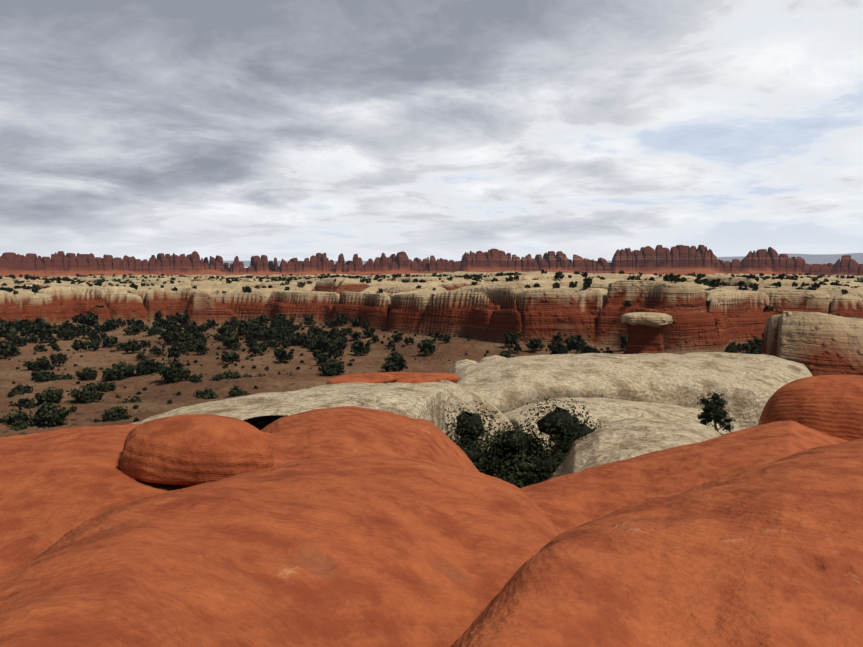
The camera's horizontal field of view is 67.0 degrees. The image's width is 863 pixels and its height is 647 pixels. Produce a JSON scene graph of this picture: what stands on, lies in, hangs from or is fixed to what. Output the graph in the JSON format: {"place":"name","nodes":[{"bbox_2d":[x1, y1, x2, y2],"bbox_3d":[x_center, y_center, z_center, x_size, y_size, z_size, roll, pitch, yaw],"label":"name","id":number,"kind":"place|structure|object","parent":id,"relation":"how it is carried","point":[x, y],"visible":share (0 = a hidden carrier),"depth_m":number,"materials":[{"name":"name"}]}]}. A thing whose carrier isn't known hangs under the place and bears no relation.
{"place":"outdoors","nodes":[
{"label":"outdoors","id":0,"kind":"place"},
{"bbox_2d":[0,271,862,437],"bbox_3d":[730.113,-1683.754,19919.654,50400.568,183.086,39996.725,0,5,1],"label":"terrain","id":1,"kind":"structure","parent":0,"point":[818,331],"depth_m":122.70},
{"bbox_2d":[3,353,407,430],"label":"valley junipers","id":2,"kind":"object","parent":1,"relation":"on","point":[49,413],"visible":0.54,"depth_m":90.75,"materials":[{"name":"green plant"}]},
{"bbox_2d":[0,319,725,422],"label":"valley scrub","id":3,"kind":"object","parent":1,"relation":"on","point":[74,409],"visible":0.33,"depth_m":115.46,"materials":[{"name":"green plant"}]},
{"bbox_2d":[0,271,847,365],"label":"valley shrubs","id":4,"kind":"object","parent":1,"relation":"on","point":[196,343],"visible":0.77,"depth_m":130.56,"materials":[{"name":"green plant"}]},
{"bbox_2d":[0,406,862,646],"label":"foreground rock","id":5,"kind":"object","parent":1,"relation":"on","point":[348,526],"visible":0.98,"depth_m":3.83,"materials":[{"name":"orange stone"}]},
{"bbox_2d":[120,414,273,487],"bbox_3d":[-3.048,1.633,8.454,2.078,0.810,1.633,0,5,1],"label":"red boulder","id":6,"kind":"object","parent":5,"relation":"on","point":[186,450],"visible":0.94,"depth_m":7.85,"materials":[{"name":"stone"}]},
{"bbox_2d":[758,375,862,440],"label":"red knob","id":7,"kind":"object","parent":5,"relation":"attached to","point":[831,405],"visible":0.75,"depth_m":16.29,"materials":[{"name":"stone"}]},
{"bbox_2d":[0,270,862,337],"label":"valley shrubs","id":8,"kind":"object","parent":1,"relation":"on","point":[27,327],"visible":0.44,"depth_m":181.12,"materials":[{"name":"green plant"}]},
{"bbox_2d":[0,245,862,276],"bbox_3d":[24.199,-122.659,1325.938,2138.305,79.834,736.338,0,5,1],"label":"distant rock spires","id":9,"kind":"object","parent":1,"relation":"on","point":[680,259],"visible":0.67,"depth_m":1337.38,"materials":[{"name":"red stone"}]},
{"bbox_2d":[131,352,812,478],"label":"cream slickrock domes","id":10,"kind":"structure","parent":1,"relation":"on","point":[640,404],"depth_m":34.75,"materials":[{"name":"beige stone"}]},
{"bbox_2d":[326,373,397,383],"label":"rock slab","id":11,"kind":"structure","parent":10,"relation":"on","point":[373,378],"depth_m":26.72,"materials":[{"name":"orange stone"}]},
{"bbox_2d":[379,372,441,383],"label":"rock slab","id":12,"kind":"structure","parent":10,"relation":"on","point":[408,377],"depth_m":28.23,"materials":[{"name":"orange stone"}]},
{"bbox_2d":[425,373,459,383],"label":"rock slab","id":13,"kind":"structure","parent":10,"relation":"on","point":[453,378],"depth_m":30.08,"materials":[{"name":"orange stone"}]},
{"bbox_2d":[442,400,527,472],"bbox_3d":[1.583,6.161,24.008,5.387,6.976,5.296,0,5,1],"label":"juniper","id":14,"kind":"object","parent":10,"relation":"on","point":[469,430],"visible":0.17,"depth_m":22.67,"materials":[{"name":"green plant"}]},
{"bbox_2d":[479,421,550,484],"bbox_3d":[3.073,6.020,23.234,4.264,5.170,3.458,0,5,1],"label":"juniper","id":15,"kind":"object","parent":10,"relation":"on","point":[513,440],"visible":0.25,"depth_m":22.62,"materials":[{"name":"green plant"}]},
{"bbox_2d":[490,451,540,487],"bbox_3d":[2.540,6.086,22.472,2.885,3.506,2.502,3,6,33],"label":"shrub","id":16,"kind":"object","parent":10,"relation":"on","point":[518,467],"visible":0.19,"depth_m":21.87,"materials":[{"name":"green plant"}]},
{"bbox_2d":[482,396,605,483],"bbox_3d":[4.492,6.178,24.602,5.768,7.477,5.546,-2,5,-18],"label":"juniper","id":17,"kind":"object","parent":10,"relation":"on","point":[558,421],"visible":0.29,"depth_m":22.84,"materials":[{"name":"green plant"}]},
{"bbox_2d":[550,412,589,440],"bbox_3d":[6.073,5.162,27.468,2.344,3.028,1.831,-3,6,-26],"label":"juniper","id":18,"kind":"object","parent":10,"relation":"on","point":[576,418],"depth_m":27.09,"materials":[{"name":"green plant"}]},
{"bbox_2d":[556,346,737,353],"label":"shrubs","id":19,"kind":"object","parent":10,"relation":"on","point":[593,350],"visible":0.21,"depth_m":92.57,"materials":[{"name":"green plant"}]},
{"bbox_2d":[697,391,735,432],"bbox_3d":[13.746,4.580,31.459,1.783,2.709,1.838,0,5,1],"label":"juniper","id":20,"kind":"object","parent":10,"relation":"on","point":[715,414],"visible":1,"depth_m":31.36,"materials":[{"name":"green plant"}]},
{"bbox_2d":[621,312,672,353],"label":"hoodoo","id":21,"kind":"object","parent":1,"relation":"on","point":[645,331],"visible":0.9,"depth_m":97.31,"materials":[{"name":"stone"}]},
{"bbox_2d":[0,0,862,267],"label":"sky","id":22,"kind":"structure","parent":0,"point":[286,130],"materials":[{"name":"grey"}]},
{"bbox_2d":[148,253,862,266],"bbox_3d":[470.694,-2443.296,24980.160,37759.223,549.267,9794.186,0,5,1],"label":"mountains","id":23,"kind":"structure","parent":0,"point":[811,259],"depth_m":23293.72,"materials":[{"name":"stone"}]}
]}

